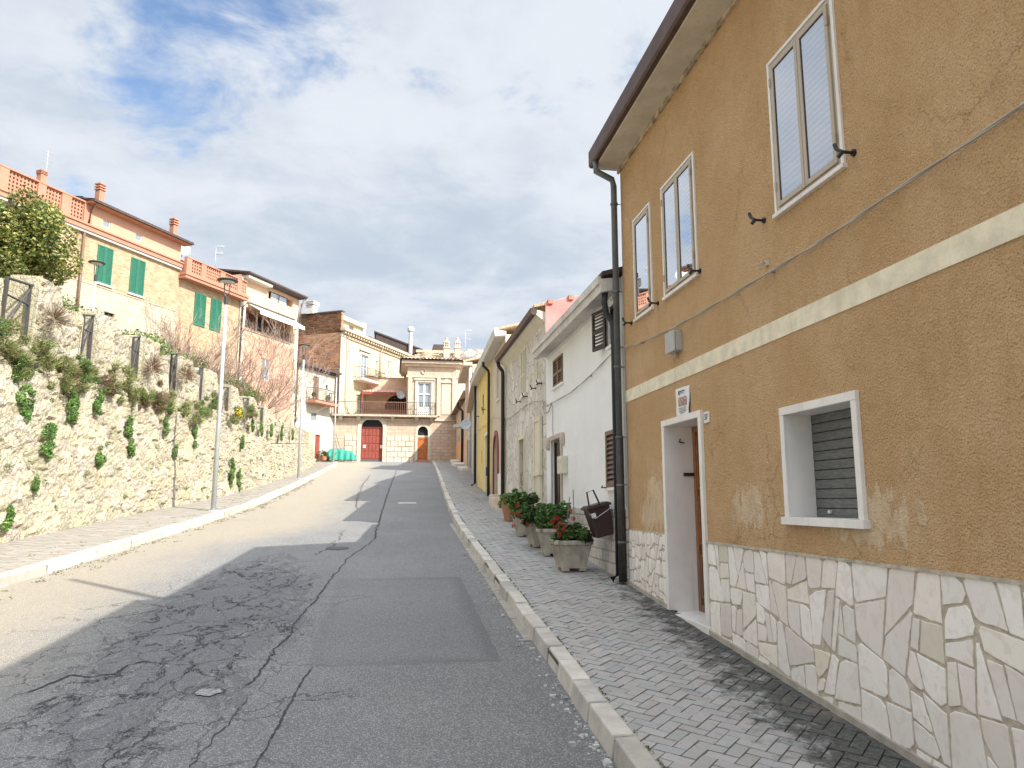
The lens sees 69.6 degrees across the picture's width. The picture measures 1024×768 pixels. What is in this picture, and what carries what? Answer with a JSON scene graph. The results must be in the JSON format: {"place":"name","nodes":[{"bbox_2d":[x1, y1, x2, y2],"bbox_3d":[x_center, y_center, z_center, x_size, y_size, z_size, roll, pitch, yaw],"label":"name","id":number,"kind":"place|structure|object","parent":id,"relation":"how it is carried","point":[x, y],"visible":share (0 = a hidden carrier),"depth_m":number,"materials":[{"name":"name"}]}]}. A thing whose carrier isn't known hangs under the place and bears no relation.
{"place":"outdoors","nodes":[
{"label":"outdoors","id":0,"kind":"place"},
{"bbox_2d":[0,462,332,572],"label":"pavement","id":1,"kind":"structure","parent":0,"point":[12,556],"depth_m":13.60,"materials":[{"name":"concrete"}]},
{"bbox_2d":[209,277,237,510],"bbox_3d":[-7.008,0.202,17.700,0.500,5.650,0.500,1,-9,-9],"label":"street lamp","id":2,"kind":"object","parent":1,"relation":"on","point":[226,280],"visible":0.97,"depth_m":17.64,"materials":[{"name":"metal"}]},
{"bbox_2d":[296,344,309,478],"bbox_3d":[-9.009,1.150,31.479,0.500,5.801,0.500,1,-9,-9],"label":"street lamp","id":3,"kind":"object","parent":1,"relation":"on","point":[300,427],"visible":0.96,"depth_m":31.41,"materials":[{"name":"metal"}]},
{"bbox_2d":[333,366,340,462],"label":"street lamp","id":4,"kind":"object","parent":1,"relation":"on","point":[336,367],"visible":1,"depth_m":51.89,"materials":[{"name":"metal"}]},
{"bbox_2d":[0,461,616,767],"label":"road","id":5,"kind":"structure","parent":0,"point":[342,614],"depth_m":6.37,"materials":[{"name":"grey asphalt"}]},
{"bbox_2d":[0,462,337,587],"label":"kerb","id":6,"kind":"structure","parent":5,"relation":"on","point":[17,575],"depth_m":12.09,"materials":[{"name":"concrete"}]},
{"bbox_2d":[326,449,356,460],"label":"covered cart","id":7,"kind":"object","parent":5,"relation":"on","point":[343,455],"visible":0.88,"depth_m":56.87,"materials":[{"name":"teal plastic"}]},
{"bbox_2d":[449,523,531,641],"bbox_3d":[-0.595,2.743,11.536,0.085,0.822,9.509,1,-9,-9],"label":"gutter strip","id":8,"kind":"object","parent":5,"relation":"on","point":[509,612],"visible":0.82,"depth_m":9.08,"materials":[{"name":"concrete"}]},
{"bbox_2d":[461,547,612,767],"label":"gravel","id":9,"kind":"structure","parent":5,"relation":"on","point":[607,762],"depth_m":5.09,"materials":[{"name":"grey gravel"}]},
{"bbox_2d":[0,0,673,357],"label":"sky","id":10,"kind":"structure","parent":0,"point":[395,166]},
{"bbox_2d":[374,327,461,360],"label":"dark roofed house","id":11,"kind":"structure","parent":0,"point":[410,347],"depth_m":72.12,"materials":[{"name":"beige paint"}]},
{"bbox_2d":[434,461,920,767],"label":"pavement","id":12,"kind":"structure","parent":0,"point":[679,692],"depth_m":5.47,"materials":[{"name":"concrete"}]},
{"bbox_2d":[0,479,666,767],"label":"gutter weeds","id":13,"kind":"object","parent":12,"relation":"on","point":[261,507],"visible":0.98,"depth_m":10.74,"materials":[{"name":"green plant"}]},
{"bbox_2d":[450,459,470,470],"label":"stone ledges","id":14,"kind":"object","parent":12,"relation":"on","point":[459,465],"visible":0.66,"depth_m":47.24,"materials":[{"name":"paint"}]},
{"bbox_2d":[489,494,501,509],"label":"stone steps","id":15,"kind":"structure","parent":12,"relation":"on","point":[494,499],"depth_m":18.86,"materials":[{"name":"beige stone"}]},
{"bbox_2d":[501,503,513,520],"bbox_3d":[-0.042,2.775,15.960,0.400,0.380,0.394,1,-9,-9],"label":"flower pot","id":16,"kind":"object","parent":12,"relation":"on","point":[506,513],"visible":0.37,"depth_m":15.83,"materials":[{"name":"ceramic"}]},
{"bbox_2d":[497,492,510,507],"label":"shrub","id":17,"kind":"object","parent":16,"relation":"in","point":[504,499],"visible":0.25,"depth_m":15.82,"materials":[{"name":"green plant"}]},
{"bbox_2d":[511,514,525,535],"bbox_3d":[0.254,2.574,13.476,0.478,0.400,0.478,1,-9,-9],"label":"planter","id":18,"kind":"object","parent":12,"relation":"on","point":[519,529],"visible":0.39,"depth_m":13.28,"materials":[{"name":"concrete"}]},
{"bbox_2d":[507,491,539,518],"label":"geranium","id":19,"kind":"object","parent":18,"relation":"on","point":[521,499],"visible":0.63,"depth_m":13.44,"materials":[{"name":"green plant"}]},
{"bbox_2d":[524,521,539,546],"bbox_3d":[0.468,2.475,12.142,0.478,0.400,0.478,2,-9,-15],"label":"planter","id":20,"kind":"object","parent":12,"relation":"on","point":[532,535],"visible":0.45,"depth_m":11.94,"materials":[{"name":"concrete"}]},
{"bbox_2d":[512,503,547,527],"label":"geranium","id":21,"kind":"object","parent":20,"relation":"in","point":[527,513],"visible":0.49,"depth_m":11.88,"materials":[{"name":"green plant"}]},
{"bbox_2d":[536,528,555,555],"bbox_3d":[0.630,2.410,11.255,0.478,0.400,0.478,1,-9,-6],"label":"planter","id":22,"kind":"object","parent":12,"relation":"on","point":[544,538],"visible":0.46,"depth_m":11.06,"materials":[{"name":"concrete"}]},
{"bbox_2d":[534,500,571,528],"bbox_3d":[0.618,2.055,11.333,0.592,0.526,0.593,1,-9,-9],"label":"geranium","id":23,"kind":"object","parent":22,"relation":"on","point":[544,516],"visible":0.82,"depth_m":11.19,"materials":[{"name":"green plant"}]},
{"bbox_2d":[549,539,592,570],"bbox_3d":[0.796,2.314,9.964,0.478,0.400,0.478,2,-9,-14],"label":"planter","id":24,"kind":"object","parent":12,"relation":"on","point":[568,555],"visible":0.91,"depth_m":9.79,"materials":[{"name":"concrete"}]},
{"bbox_2d":[550,490,593,545],"bbox_3d":[0.788,1.844,10.044,0.573,0.798,0.610,1,-9,-9],"label":"geranium","id":25,"kind":"object","parent":24,"relation":"on","point":[566,531],"visible":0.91,"depth_m":9.85,"materials":[{"name":"green plant"}]},
{"bbox_3d":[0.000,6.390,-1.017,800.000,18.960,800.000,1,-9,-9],"label":"ground","id":26,"kind":"structure","parent":0,"visible":0},
{"bbox_2d":[0,275,314,542],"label":"retaining wall","id":27,"kind":"structure","parent":26,"relation":"on","point":[75,494],"depth_m":15.49,"materials":[{"name":"stone"}]},
{"bbox_2d":[0,504,15,530],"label":"wall creeper","id":28,"kind":"object","parent":27,"relation":"attached to","point":[7,523],"depth_m":11.85,"materials":[{"name":"green plant"}]},
{"bbox_2d":[0,313,28,360],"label":"shrub","id":29,"kind":"object","parent":27,"relation":"on","point":[6,327],"visible":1,"depth_m":12.06,"materials":[{"name":"green plant"}]},
{"bbox_2d":[0,276,33,339],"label":"railing","id":30,"kind":"object","parent":27,"relation":"attached to","point":[5,292],"visible":0.89,"depth_m":12.81,"materials":[{"name":"metal"}]},
{"bbox_2d":[0,327,40,382],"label":"shrub","id":31,"kind":"object","parent":27,"relation":"attached to","point":[21,364],"visible":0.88,"depth_m":12.34,"materials":[{"name":"green plant"}]},
{"bbox_2d":[15,383,39,423],"bbox_3d":[-8.239,0.364,12.518,0.170,0.760,0.815,1,-9,-9],"label":"wall creeper","id":32,"kind":"object","parent":27,"relation":"attached to","point":[27,410],"depth_m":12.42,"materials":[{"name":"green plant"}]},
{"bbox_2d":[31,474,40,496],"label":"wall creeper","id":33,"kind":"object","parent":27,"relation":"attached to","point":[36,485],"depth_m":12.61,"materials":[{"name":"green plant"}]},
{"bbox_2d":[28,332,63,373],"bbox_3d":[-8.330,-0.553,13.066,0.592,0.689,1.119,1,-9,-9],"label":"shrub","id":34,"kind":"object","parent":27,"relation":"attached to","point":[43,349],"visible":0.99,"depth_m":13.07,"materials":[{"name":"green plant"}]},
{"bbox_2d":[39,422,57,459],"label":"wall creeper","id":35,"kind":"object","parent":27,"relation":"attached to","point":[51,429],"depth_m":13.06,"materials":[{"name":"green plant"}]},
{"bbox_2d":[40,299,74,334],"bbox_3d":[-8.380,-1.231,13.502,0.722,0.806,0.829,1,-9,-9],"label":"dry shrub","id":36,"kind":"object","parent":27,"relation":"on","point":[59,319],"visible":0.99,"depth_m":13.48,"materials":[{"name":"brown plant"}]},
{"bbox_2d":[47,351,96,395],"bbox_3d":[-8.320,-0.118,13.808,0.751,0.995,1.474,1,-9,-9],"label":"shrub","id":37,"kind":"object","parent":27,"relation":"attached to","point":[69,383],"visible":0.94,"depth_m":13.68,"materials":[{"name":"green plant"}]},
{"bbox_2d":[66,390,80,424],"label":"wall creeper","id":38,"kind":"object","parent":27,"relation":"attached to","point":[73,403],"depth_m":13.87,"materials":[{"name":"green plant"}]},
{"bbox_2d":[79,314,94,360],"bbox_3d":[-8.737,-0.920,15.128,0.050,1.171,0.526,1,-9,-9],"label":"railing","id":39,"kind":"object","parent":27,"relation":"attached to","point":[90,329],"visible":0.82,"depth_m":15.23,"materials":[{"name":"metal"}]},
{"bbox_2d":[74,352,104,384],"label":"shrub","id":40,"kind":"object","parent":27,"relation":"attached to","point":[89,365],"visible":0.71,"depth_m":14.37,"materials":[{"name":"green plant"}]},
{"bbox_2d":[93,388,104,415],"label":"wall creeper","id":41,"kind":"object","parent":27,"relation":"attached to","point":[97,406],"depth_m":14.85,"materials":[{"name":"green plant"}]},
{"bbox_2d":[95,445,106,468],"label":"wall creeper","id":42,"kind":"object","parent":27,"relation":"attached to","point":[100,457],"depth_m":14.78,"materials":[{"name":"green plant"}]},
{"bbox_2d":[97,366,121,396],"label":"shrub","id":43,"kind":"object","parent":27,"relation":"attached to","point":[109,389],"visible":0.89,"depth_m":15.31,"materials":[{"name":"green plant"}]},
{"bbox_2d":[106,359,141,404],"bbox_3d":[-8.354,-0.036,15.894,0.529,0.974,1.661,2,-9,-13],"label":"shrub","id":44,"kind":"object","parent":27,"relation":"attached to","point":[128,389],"visible":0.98,"depth_m":15.98,"materials":[{"name":"green plant"}]},
{"bbox_2d":[124,414,133,439],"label":"wall creeper","id":45,"kind":"object","parent":27,"relation":"attached to","point":[129,431],"depth_m":16.07,"materials":[{"name":"green plant"}]},
{"bbox_2d":[128,438,135,456],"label":"wall creeper","id":46,"kind":"object","parent":27,"relation":"attached to","point":[131,448],"depth_m":16.11,"materials":[{"name":"green plant"}]},
{"bbox_2d":[131,336,140,376],"bbox_3d":[-8.781,-0.598,17.150,0.050,1.171,0.463,1,-9,-9],"label":"railing","id":47,"kind":"object","parent":27,"relation":"attached to","point":[136,351],"visible":0.85,"depth_m":17.18,"materials":[{"name":"metal"}]},
{"bbox_2d":[0,398,281,521],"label":"weeds","id":48,"kind":"object","parent":27,"relation":"attached to","point":[55,506],"visible":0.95,"depth_m":16.37,"materials":[{"name":"green plant"}]},
{"bbox_2d":[133,384,156,412],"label":"shrub","id":49,"kind":"object","parent":27,"relation":"attached to","point":[145,400],"visible":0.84,"depth_m":16.81,"materials":[{"name":"green plant"}]},
{"bbox_2d":[139,352,166,380],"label":"dry shrub","id":50,"kind":"object","parent":27,"relation":"attached to","point":[156,366],"visible":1,"depth_m":17.43,"materials":[{"name":"brown plant"}]},
{"bbox_2d":[150,380,178,424],"bbox_3d":[-8.458,0.432,17.647,0.777,1.210,1.190,1,-9,-9],"label":"shrub","id":51,"kind":"object","parent":27,"relation":"attached to","point":[162,404],"visible":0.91,"depth_m":17.53,"materials":[{"name":"green plant"}]},
{"bbox_2d":[163,415,169,436],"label":"wall creeper","id":52,"kind":"object","parent":27,"relation":"attached to","point":[166,423],"depth_m":17.81,"materials":[{"name":"green plant"}]},
{"bbox_2d":[169,353,177,391],"bbox_3d":[-8.806,-0.283,19.127,0.050,1.171,0.516,1,-9,-9],"label":"railing","id":53,"kind":"object","parent":27,"relation":"attached to","point":[174,370],"visible":0.87,"depth_m":19.10,"materials":[{"name":"metal"}]},
{"bbox_2d":[166,391,182,421],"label":"shrub","id":54,"kind":"object","parent":27,"relation":"attached to","point":[172,395],"visible":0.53,"depth_m":18.20,"materials":[{"name":"green plant"}]},
{"bbox_2d":[179,398,193,422],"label":"shrub","id":55,"kind":"object","parent":27,"relation":"attached to","point":[186,407],"visible":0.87,"depth_m":19.16,"materials":[{"name":"green plant"}]},
{"bbox_2d":[175,364,199,385],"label":"dry shrub","id":56,"kind":"object","parent":27,"relation":"attached to","point":[188,374],"visible":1,"depth_m":19.23,"materials":[{"name":"brown plant"}]},
{"bbox_2d":[193,424,197,448],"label":"wall creeper","id":57,"kind":"object","parent":27,"relation":"attached to","point":[195,430],"depth_m":19.49,"materials":[{"name":"green plant"}]},
{"bbox_2d":[190,392,212,426],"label":"shrub","id":58,"kind":"object","parent":27,"relation":"attached to","point":[203,412],"visible":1,"depth_m":19.85,"materials":[{"name":"green plant"}]},
{"bbox_2d":[199,365,203,400],"bbox_3d":[-8.885,0.013,20.986,0.050,1.170,0.357,1,-9,-9],"label":"railing","id":59,"kind":"object","parent":27,"relation":"attached to","point":[201,377],"visible":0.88,"depth_m":21.04,"materials":[{"name":"metal"}]},
{"bbox_2d":[206,389,225,411],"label":"shrub","id":60,"kind":"object","parent":27,"relation":"attached to","point":[213,404],"visible":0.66,"depth_m":20.94,"materials":[{"name":"green plant"}]},
{"bbox_2d":[229,457,235,488],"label":"wall creeper","id":61,"kind":"object","parent":27,"relation":"attached to","point":[232,472],"depth_m":22.35,"materials":[{"name":"green plant"}]},
{"bbox_2d":[228,405,248,427],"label":"flowering shrub","id":62,"kind":"object","parent":27,"relation":"attached to","point":[239,414],"visible":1,"depth_m":23.10,"materials":[{"name":"green plant"}]},
{"bbox_2d":[237,468,242,491],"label":"wall creeper","id":63,"kind":"object","parent":27,"relation":"attached to","point":[240,477],"depth_m":23.11,"materials":[{"name":"green plant"}]},
{"bbox_2d":[246,403,260,421],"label":"shrub","id":64,"kind":"object","parent":27,"relation":"attached to","point":[250,410],"visible":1,"depth_m":24.97,"materials":[{"name":"green plant"}]},
{"bbox_2d":[193,268,307,424],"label":"peach house","id":65,"kind":"structure","parent":26,"relation":"on","point":[260,289],"depth_m":48.34,"materials":[{"name":"paint"}]},
{"bbox_2d":[270,292,286,304],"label":"window","id":66,"kind":"structure","parent":65,"relation":"in","point":[281,299],"depth_m":49.58,"materials":[{"name":"white glass"}]},
{"bbox_2d":[294,361,341,461],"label":"cream terrace house","id":67,"kind":"structure","parent":26,"relation":"on","point":[319,424],"depth_m":56.76,"materials":[{"name":"white paint"}]},
{"bbox_2d":[315,435,318,458],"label":"street door","id":68,"kind":"structure","parent":67,"relation":"in","point":[316,436],"depth_m":56.59,"materials":[{"name":"paint"}]},
{"bbox_2d":[297,300,413,413],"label":"pale yellow palazzo","id":69,"kind":"structure","parent":26,"relation":"on","point":[366,355],"depth_m":61.64,"materials":[{"name":"beige paint"}]},
{"bbox_2d":[361,355,366,377],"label":"window","id":70,"kind":"structure","parent":69,"relation":"in","point":[364,358],"depth_m":63.90,"materials":[{"name":"white glass"}]},
{"bbox_2d":[330,338,464,461],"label":"stone end building","id":71,"kind":"structure","parent":26,"relation":"on","point":[417,422],"depth_m":59.89,"materials":[{"name":"stone"}]},
{"bbox_2d":[417,437,427,459],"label":"door","id":72,"kind":"structure","parent":71,"relation":"in","point":[422,451],"depth_m":59.74,"materials":[{"name":"orange wood"}]},
{"bbox_2d":[417,382,430,413],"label":"window","id":73,"kind":"structure","parent":71,"relation":"in","point":[423,387],"depth_m":60.34,"materials":[{"name":"white glass"}]},
{"bbox_2d":[451,390,464,462],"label":"house","id":74,"kind":"structure","parent":26,"relation":"on","point":[458,411],"depth_m":53.77,"materials":[{"name":"beige paint"}]},
{"bbox_2d":[453,356,480,470],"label":"tall house","id":75,"kind":"structure","parent":26,"relation":"on","point":[468,367],"depth_m":43.14,"materials":[{"name":"beige paint"}]},
{"bbox_2d":[466,371,477,481],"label":"narrow house","id":76,"kind":"structure","parent":26,"relation":"on","point":[470,406],"depth_m":34.53,"materials":[{"name":"orange paint"}]},
{"bbox_2d":[461,419,470,430],"bbox_3d":[-1.917,1.691,30.650,0.357,0.491,0.331,4,-10,-25],"label":"satellite dish","id":77,"kind":"object","parent":76,"relation":"attached to","point":[465,424],"visible":1,"depth_m":30.69,"materials":[{"name":"metal"}]},
{"bbox_2d":[461,349,483,360],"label":"tiled house","id":78,"kind":"structure","parent":26,"relation":"on","point":[475,354],"depth_m":65.10,"materials":[{"name":"beige paint"}]},
{"bbox_2d":[469,357,490,493],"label":"yellow house","id":79,"kind":"structure","parent":26,"relation":"on","point":[479,377],"depth_m":26.07,"materials":[{"name":"paint"}]},
{"bbox_2d":[481,302,539,495],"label":"beige house","id":80,"kind":"structure","parent":26,"relation":"on","point":[499,338],"depth_m":21.88,"materials":[{"name":"paint"}]},
{"bbox_2d":[495,295,579,505],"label":"stone clad house","id":81,"kind":"structure","parent":26,"relation":"on","point":[526,460],"depth_m":16.27,"materials":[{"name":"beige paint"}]},
{"bbox_2d":[532,416,542,505],"bbox_3d":[0.507,1.707,14.767,0.080,2.070,0.770,1,-9,-9],"label":"shutter door","id":82,"kind":"structure","parent":81,"relation":"in","point":[537,473],"depth_m":14.71,"materials":[{"name":"beige paint"}]},
{"bbox_2d":[432,461,660,767],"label":"kerb","id":83,"kind":"structure","parent":26,"relation":"on","point":[609,727],"depth_m":5.55,"materials":[{"name":"concrete"}]},
{"bbox_2d":[532,267,628,583],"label":"white house","id":84,"kind":"structure","parent":26,"relation":"on","point":[574,345],"depth_m":11.08,"materials":[{"name":"paint"}]},
{"bbox_2d":[554,439,559,516],"bbox_3d":[0.872,1.819,13.183,0.070,1.650,0.740,1,-9,-9],"label":"door","id":85,"kind":"structure","parent":84,"relation":"in","point":[556,443],"depth_m":13.48,"materials":[{"name":"brown paint"}]},
{"bbox_2d":[557,456,567,473],"bbox_3d":[0.854,1.382,12.568,0.117,0.300,0.330,1,-9,-9],"label":"letter box","id":86,"kind":"object","parent":84,"relation":"attached to","point":[562,465],"visible":1,"depth_m":12.42,"materials":[{"name":"beige paint"}]},
{"bbox_2d":[505,346,623,420],"bbox_3d":[0.635,0.326,14.408,0.050,0.344,10.201,1,-9,-9],"label":"cable","id":87,"kind":"object","parent":84,"relation":"attached to","point":[571,391],"visible":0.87,"depth_m":12.08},
{"bbox_2d":[581,485,613,537],"bbox_3d":[1.147,1.688,9.747,0.405,0.685,0.359,1,-9,-9],"label":"waste bin","id":88,"kind":"object","parent":84,"relation":"attached to","point":[598,517],"visible":0.98,"depth_m":9.62,"materials":[{"name":"brown plastic"}]},
{"bbox_2d":[588,0,1023,767],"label":"ochre house","id":89,"kind":"structure","parent":26,"relation":"on","point":[826,506],"depth_m":4.92,"materials":[{"name":"paint"}]},
{"bbox_2d":[633,207,650,316],"bbox_3d":[1.586,-1.451,8.841,0.099,1.236,0.566,1,-9,-9],"label":"window","id":90,"kind":"structure","parent":89,"relation":"in","point":[641,244],"depth_m":8.83,"materials":[{"name":"white glass"}]},
{"bbox_2d":[665,330,682,356],"bbox_3d":[1.687,-0.411,7.676,0.100,0.265,0.260,1,-9,-9],"label":"junction box","id":91,"kind":"object","parent":89,"relation":"attached to","point":[673,343],"visible":1,"depth_m":7.58,"materials":[{"name":"grey plastic"}]},
{"bbox_2d":[661,157,695,295],"bbox_3d":[1.765,-1.627,7.734,0.099,1.236,0.856,1,-9,-9],"label":"window","id":92,"kind":"structure","parent":89,"relation":"in","point":[677,196],"depth_m":7.69,"materials":[{"name":"white glass"}]},
{"bbox_2d":[675,385,689,415],"bbox_3d":[1.735,0.171,7.474,0.026,0.285,0.332,1,-9,-9],"label":"poster","id":93,"kind":"object","parent":89,"relation":"attached to","point":[682,400],"visible":1,"depth_m":7.46,"materials":[{"name":"paper"}]},
{"bbox_2d":[679,426,704,612],"bbox_3d":[1.981,1.348,7.409,0.227,1.934,0.922,1,-9,-9],"label":"door","id":94,"kind":"structure","parent":89,"relation":"in","point":[696,474],"depth_m":7.80,"materials":[{"name":"brown wood"}]},
{"bbox_2d":[704,411,709,422],"bbox_3d":[1.827,0.313,6.912,0.018,0.105,0.110,1,-9,-9],"label":"house number","id":95,"kind":"object","parent":89,"relation":"attached to","point":[707,417],"visible":1,"depth_m":6.88,"materials":[{"name":"white paint"}]},
{"bbox_2d":[768,0,840,209],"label":"window","id":96,"kind":"structure","parent":89,"relation":"in","point":[801,82],"depth_m":5.34,"materials":[{"name":"white glass"}]},
{"bbox_2d":[623,102,1023,347],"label":"cable","id":97,"kind":"object","parent":89,"relation":"attached to","point":[979,134],"visible":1,"depth_m":4.51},
{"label":"hillside","id":98,"kind":"structure","parent":0,"visible":0},
{"bbox_2d":[0,185,84,290],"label":"evergreen tree","id":99,"kind":"object","parent":98,"relation":"on","point":[25,249],"visible":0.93,"depth_m":17.93,"materials":[{"name":"green plant"}]},
{"bbox_2d":[0,163,193,356],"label":"brick house","id":100,"kind":"structure","parent":98,"relation":"on","point":[139,257],"depth_m":36.90,"materials":[{"name":"brick"}]},
{"bbox_2d":[88,260,105,310],"bbox_3d":[-13.028,-1.056,22.667,0.500,5.650,0.500,1,-9,-9],"label":"street lamp","id":101,"kind":"object","parent":98,"relation":"on","point":[97,263],"visible":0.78,"depth_m":22.96,"materials":[{"name":"metal"}]},
{"bbox_2d":[1,277,265,402],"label":"ivy bank","id":102,"kind":"structure","parent":98,"relation":"on","point":[168,347],"depth_m":22.93,"materials":[{"name":"green plant"}]},
{"bbox_2d":[139,294,251,384],"bbox_3d":[-11.338,-1.141,25.046,4.658,4.178,5.276,1,-9,-9],"label":"bare tree","id":103,"kind":"object","parent":98,"relation":"on","point":[176,346],"visible":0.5,"depth_m":25.08,"materials":[{"name":"brown plant"}]},
{"bbox_2d":[175,256,249,374],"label":"house","id":104,"kind":"structure","parent":98,"relation":"on","point":[200,289],"depth_m":42.66,"materials":[{"name":"paint"}]},
{"bbox_2d":[181,246,190,256],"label":"satellite dish","id":105,"kind":"object","parent":104,"relation":"attached to","point":[186,250],"visible":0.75,"depth_m":43.49,"materials":[{"name":"metal"}]},
{"bbox_2d":[136,294,295,395],"bbox_3d":[-11.647,-0.991,29.584,6.175,5.302,8.276,1,-9,-9],"label":"bare tree","id":106,"kind":"object","parent":98,"relation":"on","point":[241,365],"visible":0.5,"depth_m":29.07,"materials":[{"name":"brown plant"}]},
{"bbox_2d":[199,283,353,413],"bbox_3d":[-11.584,-0.612,35.214,7.675,6.324,8.371,1,-9,-9],"label":"bare tree","id":107,"kind":"object","parent":98,"relation":"on","point":[279,389],"visible":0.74,"depth_m":34.62,"materials":[{"name":"brown plant"}]},
{"bbox_2d":[204,336,364,424],"bbox_3d":[-13.555,0.559,39.920,7.117,6.340,10.222,-5,-10,28],"label":"bare tree","id":108,"kind":"object","parent":98,"relation":"on","point":[276,416],"visible":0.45,"depth_m":39.74,"materials":[{"name":"brown plant"}]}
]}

